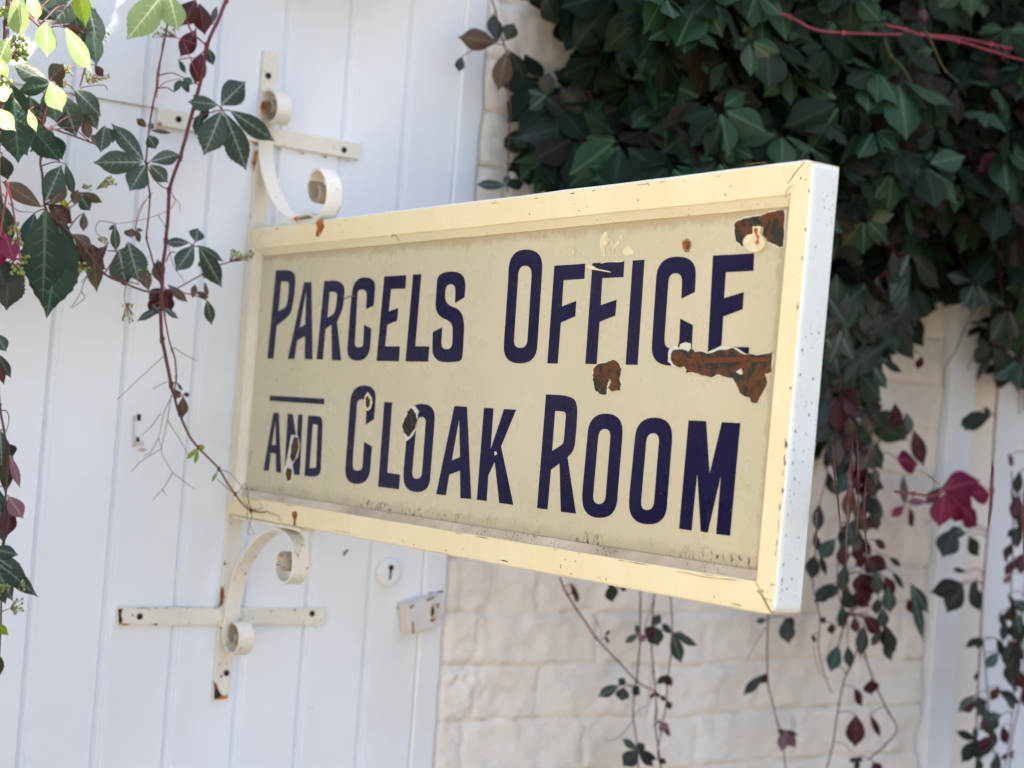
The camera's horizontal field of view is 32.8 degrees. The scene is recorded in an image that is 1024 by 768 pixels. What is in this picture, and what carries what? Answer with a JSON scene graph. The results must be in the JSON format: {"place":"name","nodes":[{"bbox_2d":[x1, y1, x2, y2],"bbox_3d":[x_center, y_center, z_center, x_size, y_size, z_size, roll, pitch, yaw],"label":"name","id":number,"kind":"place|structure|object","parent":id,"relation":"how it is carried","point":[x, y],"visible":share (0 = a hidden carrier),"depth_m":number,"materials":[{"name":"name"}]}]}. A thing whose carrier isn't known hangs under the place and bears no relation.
{"place":"outdoors","nodes":[
{"label":"outdoors","id":0,"kind":"place"},
{"label":"ground","id":1,"kind":"structure","parent":0,"visible":0},
{"bbox_2d":[433,0,946,767],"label":"brick wall","id":2,"kind":"structure","parent":1,"relation":"on","point":[531,666],"depth_m":3.05,"materials":[{"name":"white brick"}]},
{"bbox_2d":[559,577,654,691],"bbox_3d":[0.165,0.418,2.867,0.220,0.194,0.023,5,-2,-34],"label":"creeper strand","id":3,"kind":"object","parent":2,"relation":"attached to","point":[574,592],"visible":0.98,"depth_m":2.85,"materials":[{"name":"brown plant"}]},
{"bbox_2d":[605,585,626,601],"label":"creeper strand","id":4,"kind":"object","parent":2,"relation":"attached to","point":[611,592],"visible":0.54,"depth_m":2.84,"materials":[{"name":"green plant"}]},
{"bbox_2d":[598,591,696,767],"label":"creeper strand","id":5,"kind":"object","parent":2,"relation":"attached to","point":[654,635],"visible":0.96,"depth_m":2.87,"materials":[{"name":"green plant"}]},
{"bbox_2d":[652,597,686,767],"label":"creeper strand","id":6,"kind":"object","parent":2,"relation":"attached to","point":[667,680],"visible":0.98,"depth_m":2.87,"materials":[{"name":"green plant"}]},
{"bbox_2d":[503,0,1023,470],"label":"creeper foliage","id":7,"kind":"object","parent":2,"relation":"attached to","point":[687,87],"visible":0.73,"depth_m":2.76,"materials":[{"name":"green plant"}]},
{"bbox_2d":[455,0,560,192],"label":"creeper strand","id":8,"kind":"object","parent":7,"relation":"attached to","point":[507,66],"visible":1,"depth_m":2.69,"materials":[{"name":"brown plant"}]},
{"bbox_2d":[515,72,616,169],"bbox_3d":[0.097,-0.402,2.734,0.199,0.155,0.030,5,-2,-34],"label":"creeper strand","id":9,"kind":"object","parent":7,"relation":"attached to","point":[537,130],"visible":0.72,"depth_m":2.71,"materials":[{"name":"green plant"}]},
{"bbox_2d":[743,614,798,767],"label":"creeper strand","id":10,"kind":"object","parent":7,"relation":"attached to","point":[786,738],"visible":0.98,"depth_m":3.04,"materials":[{"name":"green plant"}]},
{"bbox_2d":[805,471,849,692],"bbox_3d":[0.398,0.317,2.344,0.083,0.390,1.636,4,-2,13],"label":"creeper strand","id":11,"kind":"object","parent":7,"relation":"attached to","point":[812,567],"visible":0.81,"depth_m":3.03,"materials":[{"name":"green plant"}]},
{"bbox_2d":[814,373,896,671],"bbox_3d":[0.423,0.201,2.333,0.170,0.531,1.692,4,-2,14],"label":"creeper strand","id":12,"kind":"object","parent":7,"relation":"hanging from","point":[871,418],"visible":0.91,"depth_m":3.00,"materials":[{"name":"green plant"}]},
{"bbox_2d":[820,278,929,433],"bbox_3d":[0.631,-0.053,3.014,0.273,0.291,0.063,5,-2,-34],"label":"creeper strand","id":13,"kind":"object","parent":7,"relation":"attached to","point":[868,386],"visible":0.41,"depth_m":2.99,"materials":[{"name":"green plant"}]},
{"bbox_2d":[826,404,928,767],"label":"creeper strand","id":14,"kind":"object","parent":7,"relation":"attached to","point":[917,604],"visible":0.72,"depth_m":3.09,"materials":[{"name":"green plant"}]},
{"bbox_2d":[891,469,988,527],"bbox_3d":[0.547,0.170,2.358,0.167,0.110,1.919,4,-2,17],"label":"creeper strand","id":15,"kind":"object","parent":14,"relation":"hanging from","point":[960,488],"visible":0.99,"depth_m":3.18,"materials":[{"name":"red plant"}]},
{"bbox_2d":[821,246,939,392],"bbox_3d":[0.593,-0.113,2.940,0.366,0.263,0.043,5,-2,-36],"label":"creeper strand","id":16,"kind":"object","parent":7,"relation":"hanging from","point":[852,305],"visible":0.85,"depth_m":2.94,"materials":[{"name":"green plant"}]},
{"bbox_2d":[781,12,1023,61],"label":"creeper strand","id":17,"kind":"object","parent":7,"relation":"attached to","point":[905,29],"visible":0.99,"depth_m":2.79},
{"bbox_2d":[884,8,958,82],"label":"creeper strand","id":18,"kind":"object","parent":7,"relation":"hanging from","point":[923,14],"visible":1,"depth_m":2.75,"materials":[{"name":"brown plant"}]},
{"bbox_2d":[930,380,998,762],"bbox_3d":[0.602,0.307,2.386,0.148,0.763,2.066,4,-2,17],"label":"creeper strand","id":19,"kind":"object","parent":7,"relation":"hanging from","point":[949,591],"visible":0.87,"depth_m":3.19,"materials":[{"name":"green plant"}]},
{"bbox_2d":[947,263,1023,391],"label":"creeper strand","id":20,"kind":"object","parent":7,"relation":"hanging from","point":[1006,368],"visible":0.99,"depth_m":3.16,"materials":[{"name":"green plant"}]},
{"bbox_2d":[958,471,1023,767],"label":"creeper strand","id":21,"kind":"object","parent":7,"relation":"hanging from","point":[1015,676],"visible":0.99,"depth_m":3.22,"materials":[{"name":"green plant"}]},
{"bbox_2d":[1001,451,1023,767],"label":"creeper strand","id":22,"kind":"object","parent":7,"relation":"hanging from","point":[1018,486],"visible":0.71,"depth_m":3.27,"materials":[{"name":"green plant"}]},
{"bbox_2d":[915,4,1016,767],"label":"post","id":23,"kind":"object","parent":1,"relation":"on","point":[949,660],"depth_m":3.43,"materials":[{"name":"white paint"}]},
{"bbox_2d":[977,348,1023,767],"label":"boarded panel","id":24,"kind":"object","parent":1,"relation":"on","point":[1010,433],"visible":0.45,"depth_m":3.54,"materials":[{"name":"white paint"}]},
{"bbox_3d":[-0.265,-0.867,2.503,0.522,0.518,0.246,5,-2,-34],"label":"creeper foliage","id":25,"kind":"object","parent":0,"visible":0},
{"bbox_2d":[0,0,117,231],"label":"creeper vine","id":26,"kind":"object","parent":25,"relation":"hanging from","point":[23,127],"visible":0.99,"depth_m":2.17,"materials":[{"name":"green plant"}]},
{"bbox_2d":[0,180,29,310],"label":"creeper vine","id":27,"kind":"object","parent":26,"relation":"attached to","point":[12,284],"visible":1,"depth_m":2.14,"materials":[{"name":"green plant"}]},
{"bbox_2d":[0,335,37,673],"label":"creeper vine","id":28,"kind":"object","parent":27,"relation":"hanging from","point":[12,575],"visible":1,"depth_m":2.15,"materials":[{"name":"green plant"}]},
{"bbox_2d":[2,67,163,323],"bbox_3d":[-0.550,-0.244,2.239,0.226,0.327,0.050,6,-2,-42],"label":"creeper vine","id":29,"kind":"object","parent":26,"relation":"hanging from","point":[59,260],"visible":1,"depth_m":2.22,"materials":[{"name":"green plant"}]},
{"bbox_2d":[93,0,199,393],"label":"creeper vine","id":30,"kind":"object","parent":25,"relation":"hanging from","point":[144,17],"visible":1,"depth_m":2.28,"materials":[{"name":"green plant"}]},
{"bbox_3d":[-1.840,-0.147,1.816,8.790,3.300,0.410,5,-2,-34],"label":"upper wall","id":31,"kind":"object","parent":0,"visible":0},
{"bbox_2d":[0,0,489,767],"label":"plank door","id":32,"kind":"structure","parent":31,"relation":"attached to","point":[96,538],"depth_m":2.53,"materials":[{"name":"white paint"}]},
{"bbox_2d":[115,50,361,699],"bbox_3d":[-0.331,-0.013,2.469,0.333,0.959,0.240,5,-2,-34],"label":"bracket","id":33,"kind":"object","parent":32,"relation":"attached to","point":[231,618],"depth_m":2.54,"materials":[{"name":"white metal"}]},
{"bbox_2d":[95,0,279,534],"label":"creeper vine","id":34,"kind":"object","parent":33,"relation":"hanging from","point":[217,131],"visible":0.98,"depth_m":2.37,"materials":[{"name":"green plant"}]},
{"bbox_2d":[227,159,838,614],"bbox_3d":[-0.057,-0.011,2.075,0.036,0.429,1.175,5,-2,-34],"label":"hanging sign","id":35,"kind":"object","parent":33,"relation":"attached to","point":[617,385],"visible":1,"depth_m":1.90,"materials":[{"name":"beige metal"}]}
]}

